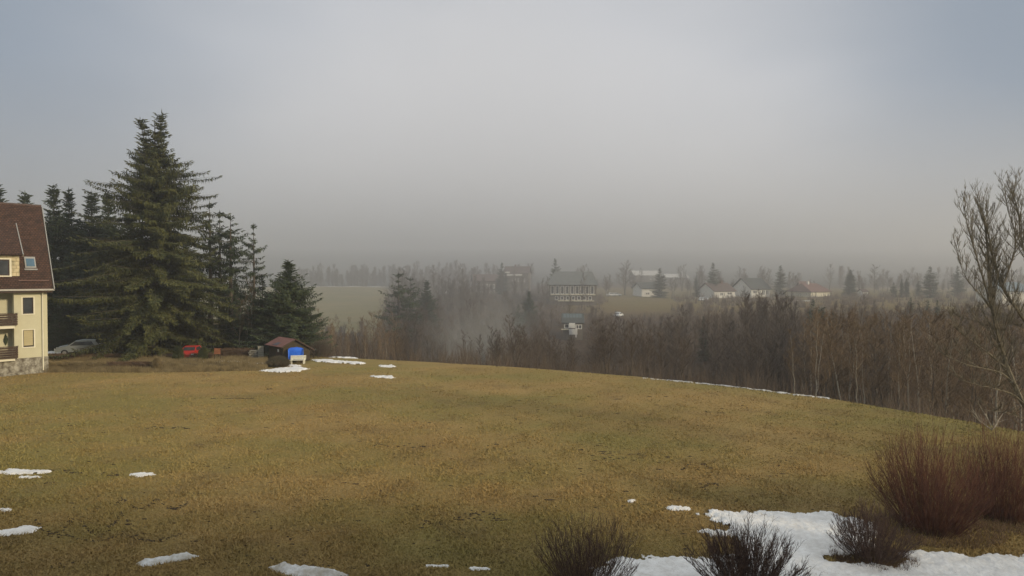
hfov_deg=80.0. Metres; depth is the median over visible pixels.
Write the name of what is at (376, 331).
birch tree
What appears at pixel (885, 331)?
bare tree
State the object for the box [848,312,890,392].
birch tree
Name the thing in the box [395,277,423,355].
spruce tree
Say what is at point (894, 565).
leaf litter
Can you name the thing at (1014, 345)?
birch tree
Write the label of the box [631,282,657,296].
gabled house
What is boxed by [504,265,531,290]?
chalet
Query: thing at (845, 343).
birch tree
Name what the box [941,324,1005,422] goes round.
tree
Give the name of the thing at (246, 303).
bare tree
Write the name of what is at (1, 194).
spruce tree
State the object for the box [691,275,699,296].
spruce tree
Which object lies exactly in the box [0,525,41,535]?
snow patch
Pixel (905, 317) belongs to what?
birch tree
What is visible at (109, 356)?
hedge
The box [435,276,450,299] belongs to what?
bare tree
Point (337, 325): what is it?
birch tree
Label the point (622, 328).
bare tree
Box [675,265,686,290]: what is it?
bare tree
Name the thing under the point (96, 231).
spruce tree
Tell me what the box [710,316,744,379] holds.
bare tree
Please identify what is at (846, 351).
birch tree
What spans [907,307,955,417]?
birch tree
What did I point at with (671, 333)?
bare tree
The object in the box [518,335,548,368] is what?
bare tree
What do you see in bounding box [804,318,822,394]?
birch tree
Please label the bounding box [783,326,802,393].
birch tree
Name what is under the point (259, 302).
spruce tree
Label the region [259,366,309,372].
snow patch
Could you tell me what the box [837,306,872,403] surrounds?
birch tree
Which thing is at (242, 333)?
spruce tree
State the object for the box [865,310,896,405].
birch tree
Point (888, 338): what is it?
birch tree
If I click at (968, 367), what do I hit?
birch tree
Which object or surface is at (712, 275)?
spruce tree
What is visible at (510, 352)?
bare tree
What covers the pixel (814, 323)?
birch tree
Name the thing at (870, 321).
birch tree
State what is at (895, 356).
birch tree
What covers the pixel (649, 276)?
barn
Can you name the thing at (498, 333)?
bare tree
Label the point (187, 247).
spruce tree
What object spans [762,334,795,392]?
bare tree
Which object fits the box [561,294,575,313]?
bare tree
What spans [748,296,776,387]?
bare tree
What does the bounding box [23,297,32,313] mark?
window
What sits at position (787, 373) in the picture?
bare tree
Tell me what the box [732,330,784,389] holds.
bare tree
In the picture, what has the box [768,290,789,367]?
bare tree
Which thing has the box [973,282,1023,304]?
detached house
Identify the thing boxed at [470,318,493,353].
bare tree
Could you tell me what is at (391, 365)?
snow patch
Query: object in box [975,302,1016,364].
bare tree
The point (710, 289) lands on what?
bungalow
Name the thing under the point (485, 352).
bare tree
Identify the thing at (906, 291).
spruce tree
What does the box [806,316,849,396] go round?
birch tree
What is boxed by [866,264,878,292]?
bare tree
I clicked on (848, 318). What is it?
birch tree
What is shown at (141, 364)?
hedge
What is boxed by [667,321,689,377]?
bare tree
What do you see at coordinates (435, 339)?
bare tree
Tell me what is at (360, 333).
birch tree
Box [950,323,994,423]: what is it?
birch tree
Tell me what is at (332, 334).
birch tree
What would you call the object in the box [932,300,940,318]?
spruce tree
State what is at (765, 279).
bare tree
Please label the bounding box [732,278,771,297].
bungalow
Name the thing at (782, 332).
bare tree
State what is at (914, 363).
birch tree
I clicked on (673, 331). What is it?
bare tree
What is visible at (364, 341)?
birch tree
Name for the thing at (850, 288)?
spruce tree
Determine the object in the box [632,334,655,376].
bare tree
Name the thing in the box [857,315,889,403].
birch tree
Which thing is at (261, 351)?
wooden screen
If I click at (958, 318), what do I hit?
birch tree
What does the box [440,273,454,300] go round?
bare tree
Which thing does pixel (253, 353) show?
wood stack
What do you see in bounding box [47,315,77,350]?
spruce tree
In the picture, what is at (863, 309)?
bare tree
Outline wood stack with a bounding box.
[248,350,257,358]
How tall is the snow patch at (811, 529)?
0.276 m
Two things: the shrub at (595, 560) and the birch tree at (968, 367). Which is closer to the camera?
the shrub at (595, 560)
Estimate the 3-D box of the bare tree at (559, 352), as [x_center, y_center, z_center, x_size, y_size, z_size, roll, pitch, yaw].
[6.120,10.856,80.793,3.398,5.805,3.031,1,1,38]
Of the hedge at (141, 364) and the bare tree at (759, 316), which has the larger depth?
the bare tree at (759, 316)
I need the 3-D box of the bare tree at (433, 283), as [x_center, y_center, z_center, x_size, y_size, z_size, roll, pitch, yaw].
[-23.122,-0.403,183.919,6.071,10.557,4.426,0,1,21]
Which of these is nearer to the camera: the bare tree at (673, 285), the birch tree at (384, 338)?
the birch tree at (384, 338)
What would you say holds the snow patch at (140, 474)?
on the ground at (348, 304)
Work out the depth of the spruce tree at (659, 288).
199.37 m
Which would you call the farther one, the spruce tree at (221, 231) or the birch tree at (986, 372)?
the spruce tree at (221, 231)
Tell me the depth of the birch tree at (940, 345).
62.85 m
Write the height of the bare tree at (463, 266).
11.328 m
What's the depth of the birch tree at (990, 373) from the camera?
61.57 m
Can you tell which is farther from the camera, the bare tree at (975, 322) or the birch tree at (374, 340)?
the birch tree at (374, 340)
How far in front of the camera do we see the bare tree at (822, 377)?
60.22 m
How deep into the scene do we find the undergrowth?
106.38 m
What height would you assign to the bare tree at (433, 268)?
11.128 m
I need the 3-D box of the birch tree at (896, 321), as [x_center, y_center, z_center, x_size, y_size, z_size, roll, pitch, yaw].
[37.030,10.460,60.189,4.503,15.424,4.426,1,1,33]
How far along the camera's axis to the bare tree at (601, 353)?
58.32 m
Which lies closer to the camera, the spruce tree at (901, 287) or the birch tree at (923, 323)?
the birch tree at (923, 323)
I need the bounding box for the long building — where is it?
[548,272,597,304]
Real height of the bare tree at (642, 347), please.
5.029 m
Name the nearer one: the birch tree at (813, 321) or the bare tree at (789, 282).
the birch tree at (813, 321)
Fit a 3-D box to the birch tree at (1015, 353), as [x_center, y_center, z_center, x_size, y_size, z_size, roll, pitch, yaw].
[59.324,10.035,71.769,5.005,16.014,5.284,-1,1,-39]
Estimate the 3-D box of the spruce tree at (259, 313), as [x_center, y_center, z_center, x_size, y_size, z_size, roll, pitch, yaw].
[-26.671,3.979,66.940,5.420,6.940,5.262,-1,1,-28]
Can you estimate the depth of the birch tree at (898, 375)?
43.17 m
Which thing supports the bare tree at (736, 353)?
on the ground at (348, 304)
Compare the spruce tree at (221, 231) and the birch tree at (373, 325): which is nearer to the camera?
the spruce tree at (221, 231)
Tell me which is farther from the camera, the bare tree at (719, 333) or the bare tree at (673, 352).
the bare tree at (719, 333)
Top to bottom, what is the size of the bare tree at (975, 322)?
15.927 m
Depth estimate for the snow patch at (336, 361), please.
56.67 m
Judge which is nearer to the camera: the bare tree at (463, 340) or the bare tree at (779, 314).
the bare tree at (463, 340)
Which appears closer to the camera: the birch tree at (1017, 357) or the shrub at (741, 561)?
the shrub at (741, 561)
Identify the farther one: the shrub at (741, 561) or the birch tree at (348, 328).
the birch tree at (348, 328)
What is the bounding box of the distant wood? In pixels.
[290,259,1023,405]
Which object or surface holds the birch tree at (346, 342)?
on the ground at (348, 304)
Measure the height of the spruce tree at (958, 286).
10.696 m
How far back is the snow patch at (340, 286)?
288.47 m
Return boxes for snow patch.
[0,468,51,474]
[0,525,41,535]
[19,475,41,478]
[129,472,155,476]
[136,552,198,566]
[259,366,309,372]
[268,562,347,575]
[306,286,378,286]
[312,359,365,363]
[331,356,357,358]
[370,375,393,378]
[379,364,395,367]
[426,564,448,566]
[469,566,489,570]
[591,509,1023,575]
[643,377,830,398]
[666,505,690,510]
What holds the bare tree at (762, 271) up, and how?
on the ground at (348, 304)
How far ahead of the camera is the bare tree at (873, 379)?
54.06 m
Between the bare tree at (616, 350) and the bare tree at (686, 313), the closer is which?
the bare tree at (616, 350)
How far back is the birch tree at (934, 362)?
65.58 m
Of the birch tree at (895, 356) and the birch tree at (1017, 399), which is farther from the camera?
the birch tree at (895, 356)
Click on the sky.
(324, 124)
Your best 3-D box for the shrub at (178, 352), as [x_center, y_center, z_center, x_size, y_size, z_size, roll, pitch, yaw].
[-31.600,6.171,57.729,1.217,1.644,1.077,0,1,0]
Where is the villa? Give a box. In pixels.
[787,281,832,296]
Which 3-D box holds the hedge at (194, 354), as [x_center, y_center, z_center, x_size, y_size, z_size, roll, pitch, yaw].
[-31.147,6.571,58.730,5.254,0.823,1.157,0,1,0]
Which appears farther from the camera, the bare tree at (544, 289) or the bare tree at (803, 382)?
the bare tree at (544, 289)
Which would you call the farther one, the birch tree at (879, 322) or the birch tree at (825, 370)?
the birch tree at (879, 322)
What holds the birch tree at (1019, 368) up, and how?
on the ground at (348, 304)
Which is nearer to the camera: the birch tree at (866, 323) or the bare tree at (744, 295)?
the birch tree at (866, 323)
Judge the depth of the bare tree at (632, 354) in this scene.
71.26 m
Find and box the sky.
[0,0,1023,249]
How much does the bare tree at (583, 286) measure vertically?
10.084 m
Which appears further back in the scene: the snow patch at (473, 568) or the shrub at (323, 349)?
the shrub at (323, 349)
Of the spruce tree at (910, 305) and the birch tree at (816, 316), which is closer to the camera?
the birch tree at (816, 316)
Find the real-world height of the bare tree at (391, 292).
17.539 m
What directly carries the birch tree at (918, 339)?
on the ground at (348, 304)
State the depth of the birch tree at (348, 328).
113.53 m
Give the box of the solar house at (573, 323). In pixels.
[561,313,583,339]
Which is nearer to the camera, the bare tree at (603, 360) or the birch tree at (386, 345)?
the bare tree at (603, 360)
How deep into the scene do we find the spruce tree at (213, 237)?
71.76 m
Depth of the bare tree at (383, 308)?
160.60 m
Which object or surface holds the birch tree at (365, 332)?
on the ground at (348, 304)
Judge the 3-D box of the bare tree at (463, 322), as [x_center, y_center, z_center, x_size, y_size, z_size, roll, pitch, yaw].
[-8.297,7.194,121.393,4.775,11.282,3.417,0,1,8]
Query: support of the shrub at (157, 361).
on the ground at (348, 304)
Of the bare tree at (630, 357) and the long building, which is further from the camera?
the long building
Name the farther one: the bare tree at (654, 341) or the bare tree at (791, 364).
the bare tree at (654, 341)
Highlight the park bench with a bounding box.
[291,355,305,363]
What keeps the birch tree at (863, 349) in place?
on the ground at (348, 304)
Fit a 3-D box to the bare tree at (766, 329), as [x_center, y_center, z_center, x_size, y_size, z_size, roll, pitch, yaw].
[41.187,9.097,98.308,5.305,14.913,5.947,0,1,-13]
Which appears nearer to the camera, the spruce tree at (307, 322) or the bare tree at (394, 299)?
the spruce tree at (307, 322)
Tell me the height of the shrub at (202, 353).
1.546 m
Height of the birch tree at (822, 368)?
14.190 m
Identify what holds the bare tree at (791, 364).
on the ground at (348, 304)
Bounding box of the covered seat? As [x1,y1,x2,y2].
[288,347,303,362]
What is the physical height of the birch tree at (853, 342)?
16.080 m
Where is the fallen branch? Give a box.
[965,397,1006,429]
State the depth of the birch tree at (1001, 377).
63.24 m
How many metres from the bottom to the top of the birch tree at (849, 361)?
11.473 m
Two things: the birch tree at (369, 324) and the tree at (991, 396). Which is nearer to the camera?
the tree at (991, 396)
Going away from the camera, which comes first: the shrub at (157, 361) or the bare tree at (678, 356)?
the shrub at (157, 361)
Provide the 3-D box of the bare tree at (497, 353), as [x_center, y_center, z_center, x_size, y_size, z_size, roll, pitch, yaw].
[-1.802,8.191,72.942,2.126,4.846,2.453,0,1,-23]
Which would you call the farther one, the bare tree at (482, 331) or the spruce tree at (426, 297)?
the spruce tree at (426, 297)
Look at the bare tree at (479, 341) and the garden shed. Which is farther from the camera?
the bare tree at (479, 341)
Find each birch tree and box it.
[330,322,338,350]
[333,313,341,341]
[343,317,351,354]
[344,332,350,355]
[353,333,362,357]
[356,318,368,358]
[358,316,374,354]
[360,310,377,357]
[361,326,370,354]
[368,311,380,342]
[369,321,382,355]
[370,334,380,356]
[372,309,384,351]
[376,318,390,356]
[381,325,389,355]
[381,332,391,359]
[781,307,827,394]
[782,306,824,392]
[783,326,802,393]
[792,320,815,393]
[801,326,834,395]
[804,314,826,395]
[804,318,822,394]
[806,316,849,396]
[807,308,841,397]
[807,311,857,399]
[809,319,841,398]
[811,311,868,400]
[813,310,838,392]
[819,312,863,398]
[819,316,842,397]
[821,309,860,399]
[821,321,841,396]
[828,309,854,386]
[831,315,866,400]
[834,319,871,403]
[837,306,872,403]
[837,318,880,402]
[840,308,869,399]
[840,313,860,392]
[845,310,879,404]
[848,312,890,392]
[849,302,866,384]
[851,324,881,403]
[857,315,886,403]
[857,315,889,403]
[859,314,898,405]
[861,306,894,397]
[861,316,889,402]
[861,316,902,406]
[861,319,906,405]
[864,321,907,406]
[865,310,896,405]
[866,307,908,395]
[877,323,912,407]
[882,325,921,410]
[883,315,950,412]
[883,332,920,409]
[887,304,930,411]
[887,314,937,409]
[889,307,924,411]
[890,321,915,408]
[894,308,931,409]
[901,316,932,404]
[904,321,951,411]
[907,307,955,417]
[909,314,957,418]
[909,319,955,414]
[913,313,951,407]
[915,319,954,412]
[916,308,978,417]
[924,318,1002,423]
[924,319,966,416]
[929,303,962,418]
[932,308,985,419]
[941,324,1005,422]
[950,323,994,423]
[955,306,991,420]
[955,316,1002,421]
[956,321,1012,423]
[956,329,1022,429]
[962,315,1018,426]
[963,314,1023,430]
[963,322,1017,423]
[970,303,997,419]
[970,318,1007,422]
[981,322,1023,430]
[982,312,1022,426]
[982,320,1018,427]
[991,308,1023,429]
[1002,320,1023,428]
[1002,338,1023,431]
[1003,309,1023,427]
[1006,327,1023,407]
[1007,309,1023,429]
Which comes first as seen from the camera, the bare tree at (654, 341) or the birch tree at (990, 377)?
the birch tree at (990, 377)
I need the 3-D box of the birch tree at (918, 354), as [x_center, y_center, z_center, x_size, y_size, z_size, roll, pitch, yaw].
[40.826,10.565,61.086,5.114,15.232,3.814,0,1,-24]
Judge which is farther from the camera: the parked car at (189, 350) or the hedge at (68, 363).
the parked car at (189, 350)
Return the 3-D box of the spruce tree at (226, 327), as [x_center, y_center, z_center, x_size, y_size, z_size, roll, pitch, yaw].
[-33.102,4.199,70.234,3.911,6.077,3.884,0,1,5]
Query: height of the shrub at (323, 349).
1.964 m
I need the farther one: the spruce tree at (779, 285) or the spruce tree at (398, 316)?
the spruce tree at (779, 285)
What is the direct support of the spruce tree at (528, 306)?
on the ground at (348, 304)
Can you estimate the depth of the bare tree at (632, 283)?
225.56 m
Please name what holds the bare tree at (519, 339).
on the ground at (348, 304)
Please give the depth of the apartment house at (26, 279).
50.84 m
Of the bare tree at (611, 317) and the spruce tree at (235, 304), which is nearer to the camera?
the spruce tree at (235, 304)
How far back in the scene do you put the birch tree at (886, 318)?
68.24 m
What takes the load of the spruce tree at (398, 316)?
on the ground at (348, 304)
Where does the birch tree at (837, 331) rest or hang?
on the ground at (348, 304)
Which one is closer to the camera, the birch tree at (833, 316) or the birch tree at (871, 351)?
the birch tree at (871, 351)
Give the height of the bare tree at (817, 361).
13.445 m
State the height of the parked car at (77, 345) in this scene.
1.492 m
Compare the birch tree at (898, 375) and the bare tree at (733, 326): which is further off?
the bare tree at (733, 326)
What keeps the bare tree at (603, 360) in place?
on the ground at (348, 304)
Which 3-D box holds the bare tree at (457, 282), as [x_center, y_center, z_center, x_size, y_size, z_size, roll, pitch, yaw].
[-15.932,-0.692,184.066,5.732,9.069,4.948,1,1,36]
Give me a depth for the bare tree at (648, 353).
54.87 m
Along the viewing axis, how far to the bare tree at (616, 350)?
91.92 m
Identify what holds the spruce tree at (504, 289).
on the ground at (348, 304)
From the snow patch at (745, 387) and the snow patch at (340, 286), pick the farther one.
the snow patch at (340, 286)
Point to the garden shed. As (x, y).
(280, 346)
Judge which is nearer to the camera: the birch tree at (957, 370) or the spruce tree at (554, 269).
the birch tree at (957, 370)
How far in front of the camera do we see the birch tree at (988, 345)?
71.77 m
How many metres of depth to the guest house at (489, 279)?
212.86 m
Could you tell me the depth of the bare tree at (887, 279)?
225.20 m
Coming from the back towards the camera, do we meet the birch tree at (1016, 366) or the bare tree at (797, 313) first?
the bare tree at (797, 313)
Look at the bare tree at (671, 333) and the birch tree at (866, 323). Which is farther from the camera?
the bare tree at (671, 333)
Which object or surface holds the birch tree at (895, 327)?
on the ground at (348, 304)
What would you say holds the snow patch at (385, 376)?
on the ground at (348, 304)
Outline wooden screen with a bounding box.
[258,345,263,357]
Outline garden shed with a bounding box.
[265,337,314,361]
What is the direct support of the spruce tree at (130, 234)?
on the ground at (348, 304)
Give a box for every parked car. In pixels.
[54,339,102,353]
[183,345,200,356]
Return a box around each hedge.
[48,352,126,359]
[48,359,106,367]
[106,360,163,367]
[160,352,216,358]
[221,347,256,357]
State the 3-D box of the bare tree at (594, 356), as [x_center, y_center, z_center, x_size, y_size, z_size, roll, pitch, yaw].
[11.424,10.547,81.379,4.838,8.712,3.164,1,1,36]
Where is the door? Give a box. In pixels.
[276,347,280,356]
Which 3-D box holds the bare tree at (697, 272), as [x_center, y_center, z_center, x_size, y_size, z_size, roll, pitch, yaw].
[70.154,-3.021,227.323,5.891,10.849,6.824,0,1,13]
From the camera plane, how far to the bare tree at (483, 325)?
119.63 m
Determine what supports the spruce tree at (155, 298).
on the ground at (348, 304)
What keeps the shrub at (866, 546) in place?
on the ground at (348, 304)
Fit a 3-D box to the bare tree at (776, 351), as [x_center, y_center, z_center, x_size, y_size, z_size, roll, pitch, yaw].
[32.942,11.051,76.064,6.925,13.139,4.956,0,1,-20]
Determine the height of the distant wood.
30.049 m
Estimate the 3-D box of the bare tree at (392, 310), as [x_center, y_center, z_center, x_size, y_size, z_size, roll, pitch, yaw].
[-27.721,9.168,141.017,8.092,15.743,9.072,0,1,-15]
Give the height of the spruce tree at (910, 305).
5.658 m
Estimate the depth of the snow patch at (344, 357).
60.82 m
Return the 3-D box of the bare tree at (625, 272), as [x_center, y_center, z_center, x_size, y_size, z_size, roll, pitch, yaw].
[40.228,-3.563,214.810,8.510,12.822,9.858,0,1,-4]
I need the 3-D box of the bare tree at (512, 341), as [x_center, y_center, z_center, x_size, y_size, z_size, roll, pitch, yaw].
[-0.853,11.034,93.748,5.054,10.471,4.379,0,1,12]
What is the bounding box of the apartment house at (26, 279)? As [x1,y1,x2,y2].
[0,202,54,376]
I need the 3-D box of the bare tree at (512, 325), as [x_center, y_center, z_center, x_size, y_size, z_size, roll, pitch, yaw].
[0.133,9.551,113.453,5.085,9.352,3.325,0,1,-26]
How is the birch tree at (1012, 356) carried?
on the ground at (348, 304)
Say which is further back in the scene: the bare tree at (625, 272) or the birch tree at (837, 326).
the bare tree at (625, 272)
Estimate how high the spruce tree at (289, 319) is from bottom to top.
10.880 m
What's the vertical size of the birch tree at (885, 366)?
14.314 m
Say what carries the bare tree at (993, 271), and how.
on the ground at (348, 304)
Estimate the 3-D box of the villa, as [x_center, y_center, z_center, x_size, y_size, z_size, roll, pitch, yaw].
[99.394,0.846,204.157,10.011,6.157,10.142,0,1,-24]
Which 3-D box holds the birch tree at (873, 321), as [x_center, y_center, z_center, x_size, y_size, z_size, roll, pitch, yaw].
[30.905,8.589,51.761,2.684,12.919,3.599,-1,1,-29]
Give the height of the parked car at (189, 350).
1.194 m
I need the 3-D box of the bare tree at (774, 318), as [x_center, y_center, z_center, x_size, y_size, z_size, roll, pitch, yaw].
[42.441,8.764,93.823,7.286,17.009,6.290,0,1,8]
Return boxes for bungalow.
[698,281,736,297]
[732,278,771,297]
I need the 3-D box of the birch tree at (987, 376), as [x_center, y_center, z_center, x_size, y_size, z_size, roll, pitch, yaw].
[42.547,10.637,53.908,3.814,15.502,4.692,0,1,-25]
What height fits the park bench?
0.728 m
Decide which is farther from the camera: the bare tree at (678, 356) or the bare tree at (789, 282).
the bare tree at (789, 282)
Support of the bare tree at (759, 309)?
on the ground at (348, 304)
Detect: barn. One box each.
[628,271,660,282]
[663,274,688,282]
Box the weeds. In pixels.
[44,354,267,372]
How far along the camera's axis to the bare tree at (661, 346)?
56.76 m
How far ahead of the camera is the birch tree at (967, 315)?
63.82 m
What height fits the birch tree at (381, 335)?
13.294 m
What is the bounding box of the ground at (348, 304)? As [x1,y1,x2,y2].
[0,250,1023,575]
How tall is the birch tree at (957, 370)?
15.419 m
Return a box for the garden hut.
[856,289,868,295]
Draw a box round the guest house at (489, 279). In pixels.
[471,274,499,292]
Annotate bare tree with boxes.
[231,299,245,344]
[236,277,255,336]
[243,289,258,333]
[378,286,396,322]
[378,297,402,327]
[379,276,406,308]
[386,286,406,324]
[396,266,417,302]
[422,321,454,361]
[429,266,440,294]
[429,269,442,298]
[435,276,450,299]
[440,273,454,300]
[453,271,467,298]
[458,264,471,293]
[458,330,476,357]
[459,269,467,294]
[459,329,482,361]
[460,299,480,348]
[465,336,473,356]
[467,332,477,358]
[470,317,490,349]
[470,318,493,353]
[472,334,488,362]
[477,339,491,364]
[485,326,504,362]
[490,327,518,364]
[490,336,505,362]
[495,336,509,365]
[501,313,535,365]
[504,315,520,343]
[504,342,514,363]
[508,328,530,360]
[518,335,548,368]
[539,277,549,306]
[549,349,564,369]
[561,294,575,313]
[563,336,583,370]
[576,333,613,371]
[577,273,590,306]
[582,320,629,374]
[583,339,609,368]
[585,337,616,372]
[587,326,610,370]
[591,321,620,373]
[592,312,620,360]
[593,346,610,371]
[603,273,611,296]
[611,316,642,364]
[611,336,644,374]
[614,260,633,294]
[616,322,642,375]
[620,326,659,376]
[620,329,644,374]
[630,271,636,286]
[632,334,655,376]
[633,332,658,377]
[636,327,658,377]
[645,322,692,379]
[650,324,659,364]
[652,332,695,378]
[652,333,677,378]
[653,322,671,377]
[659,317,685,355]
[662,315,696,362]
[667,277,677,295]
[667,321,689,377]
[673,316,697,366]
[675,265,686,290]
[675,304,691,330]
[678,334,712,382]
[694,265,705,286]
[698,264,707,284]
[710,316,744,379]
[723,291,764,381]
[723,316,738,341]
[723,334,768,388]
[730,289,761,366]
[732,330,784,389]
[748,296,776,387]
[749,304,775,373]
[750,290,769,365]
[752,292,775,347]
[753,298,770,333]
[754,328,797,390]
[758,265,766,281]
[759,268,772,284]
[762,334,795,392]
[764,342,794,391]
[766,301,796,374]
[767,291,800,388]
[767,291,802,356]
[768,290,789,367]
[772,292,802,390]
[773,334,820,394]
[779,343,806,390]
[780,326,800,375]
[781,337,821,393]
[785,279,795,288]
[786,337,848,398]
[788,300,803,333]
[794,334,857,399]
[823,264,833,289]
[852,339,911,408]
[853,341,930,411]
[854,271,863,288]
[858,296,870,327]
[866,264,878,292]
[872,313,915,403]
[877,270,894,290]
[901,270,914,285]
[911,300,942,366]
[927,165,1023,419]
[960,302,990,410]
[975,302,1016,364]
[984,295,1017,384]
[985,311,1023,405]
[1007,270,1021,282]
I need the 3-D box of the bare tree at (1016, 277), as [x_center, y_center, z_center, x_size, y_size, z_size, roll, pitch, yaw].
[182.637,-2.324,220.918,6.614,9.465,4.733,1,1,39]
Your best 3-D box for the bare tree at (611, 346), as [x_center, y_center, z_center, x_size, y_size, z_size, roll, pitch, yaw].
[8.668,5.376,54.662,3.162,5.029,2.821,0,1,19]
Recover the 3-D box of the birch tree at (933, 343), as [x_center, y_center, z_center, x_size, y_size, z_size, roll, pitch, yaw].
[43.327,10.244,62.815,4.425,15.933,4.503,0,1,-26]
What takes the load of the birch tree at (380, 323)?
on the ground at (348, 304)
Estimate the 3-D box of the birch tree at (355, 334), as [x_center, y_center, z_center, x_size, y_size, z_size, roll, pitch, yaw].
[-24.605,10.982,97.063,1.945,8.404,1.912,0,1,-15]
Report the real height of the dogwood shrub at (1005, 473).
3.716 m
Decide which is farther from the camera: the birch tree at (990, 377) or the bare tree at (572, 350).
the bare tree at (572, 350)
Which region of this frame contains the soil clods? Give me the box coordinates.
[0,388,850,569]
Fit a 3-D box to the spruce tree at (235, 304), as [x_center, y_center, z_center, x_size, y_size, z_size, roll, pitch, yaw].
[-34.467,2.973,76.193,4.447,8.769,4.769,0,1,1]
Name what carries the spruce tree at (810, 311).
on the ground at (348, 304)
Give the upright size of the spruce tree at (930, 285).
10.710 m
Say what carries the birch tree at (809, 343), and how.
on the ground at (348, 304)
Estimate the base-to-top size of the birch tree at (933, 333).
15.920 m
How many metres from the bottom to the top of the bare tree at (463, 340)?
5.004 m
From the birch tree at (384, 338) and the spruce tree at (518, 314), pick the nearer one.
the birch tree at (384, 338)
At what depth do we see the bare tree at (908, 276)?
223.83 m
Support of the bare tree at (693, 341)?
on the ground at (348, 304)
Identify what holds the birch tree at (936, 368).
on the ground at (348, 304)
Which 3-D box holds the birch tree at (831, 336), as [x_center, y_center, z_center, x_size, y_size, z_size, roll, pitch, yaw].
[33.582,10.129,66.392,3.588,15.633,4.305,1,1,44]
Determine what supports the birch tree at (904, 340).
on the ground at (348, 304)
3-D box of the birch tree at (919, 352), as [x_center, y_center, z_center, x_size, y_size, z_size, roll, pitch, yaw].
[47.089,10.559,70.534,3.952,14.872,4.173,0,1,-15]
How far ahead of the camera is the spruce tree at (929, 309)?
139.95 m
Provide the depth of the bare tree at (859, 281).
210.49 m
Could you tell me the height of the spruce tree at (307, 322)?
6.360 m
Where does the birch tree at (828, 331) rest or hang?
on the ground at (348, 304)
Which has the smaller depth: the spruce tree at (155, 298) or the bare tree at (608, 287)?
the spruce tree at (155, 298)
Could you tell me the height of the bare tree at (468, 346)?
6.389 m
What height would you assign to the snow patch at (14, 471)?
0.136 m
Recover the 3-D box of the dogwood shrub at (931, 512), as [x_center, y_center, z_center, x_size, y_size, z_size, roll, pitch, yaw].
[13.293,5.623,19.312,3.810,4.147,3.712,0,1,0]
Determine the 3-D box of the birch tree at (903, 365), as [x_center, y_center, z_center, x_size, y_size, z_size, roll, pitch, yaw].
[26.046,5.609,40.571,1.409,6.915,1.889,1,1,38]
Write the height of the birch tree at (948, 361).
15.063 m
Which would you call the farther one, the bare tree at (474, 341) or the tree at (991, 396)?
the bare tree at (474, 341)
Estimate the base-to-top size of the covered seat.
1.467 m
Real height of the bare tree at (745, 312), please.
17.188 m
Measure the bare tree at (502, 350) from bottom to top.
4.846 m
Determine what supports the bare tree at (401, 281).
on the ground at (348, 304)
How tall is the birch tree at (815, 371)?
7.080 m
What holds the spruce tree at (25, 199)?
on the ground at (348, 304)
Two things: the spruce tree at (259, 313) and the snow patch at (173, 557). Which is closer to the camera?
the snow patch at (173, 557)
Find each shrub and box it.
[149,355,162,368]
[171,345,184,358]
[196,346,208,359]
[265,355,292,367]
[310,339,335,357]
[528,501,642,575]
[680,506,821,575]
[826,496,925,564]
[862,406,1005,539]
[951,411,1023,524]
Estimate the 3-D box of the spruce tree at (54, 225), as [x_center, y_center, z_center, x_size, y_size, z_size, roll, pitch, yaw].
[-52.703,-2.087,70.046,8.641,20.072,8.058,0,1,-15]
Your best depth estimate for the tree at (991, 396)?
47.65 m
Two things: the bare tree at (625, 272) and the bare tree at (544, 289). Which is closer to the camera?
the bare tree at (544, 289)
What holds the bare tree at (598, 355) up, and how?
on the ground at (348, 304)
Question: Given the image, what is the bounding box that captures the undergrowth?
[318,289,1023,428]
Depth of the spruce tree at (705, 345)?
112.06 m
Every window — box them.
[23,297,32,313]
[23,330,33,346]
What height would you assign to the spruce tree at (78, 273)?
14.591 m
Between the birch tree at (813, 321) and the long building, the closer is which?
the birch tree at (813, 321)
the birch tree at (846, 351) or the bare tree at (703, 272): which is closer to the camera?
the birch tree at (846, 351)
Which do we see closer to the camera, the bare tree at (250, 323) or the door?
the door
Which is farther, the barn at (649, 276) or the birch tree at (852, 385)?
the barn at (649, 276)
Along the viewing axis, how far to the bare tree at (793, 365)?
78.83 m
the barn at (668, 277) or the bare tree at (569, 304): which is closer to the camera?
the bare tree at (569, 304)
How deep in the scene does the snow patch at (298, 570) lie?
16.39 m
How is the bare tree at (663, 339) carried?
on the ground at (348, 304)
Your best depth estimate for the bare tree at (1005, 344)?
80.64 m
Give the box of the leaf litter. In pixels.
[828,502,1023,570]
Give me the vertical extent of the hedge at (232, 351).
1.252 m
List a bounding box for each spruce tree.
[0,184,9,201]
[17,190,33,203]
[41,184,94,346]
[47,110,252,361]
[47,188,93,342]
[47,229,114,348]
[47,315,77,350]
[57,191,122,340]
[70,310,104,342]
[90,193,130,339]
[120,213,148,261]
[177,245,217,334]
[190,201,238,341]
[195,210,247,341]
[206,214,252,338]
[206,300,236,347]
[225,278,245,335]
[225,305,257,348]
[232,223,272,312]
[233,260,337,355]
[239,277,273,345]
[241,295,277,348]
[303,300,317,345]
[375,273,426,348]
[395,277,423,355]
[412,280,443,345]
[491,263,510,294]
[510,304,526,338]
[520,291,538,330]
[546,258,560,299]
[650,269,668,297]
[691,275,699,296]
[697,316,710,361]
[705,263,720,285]
[770,265,787,296]
[804,299,820,336]
[842,269,856,295]
[890,282,897,297]
[899,279,904,297]
[904,278,909,296]
[904,297,915,313]
[914,282,921,296]
[918,267,942,297]
[926,301,932,326]
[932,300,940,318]
[947,265,965,296]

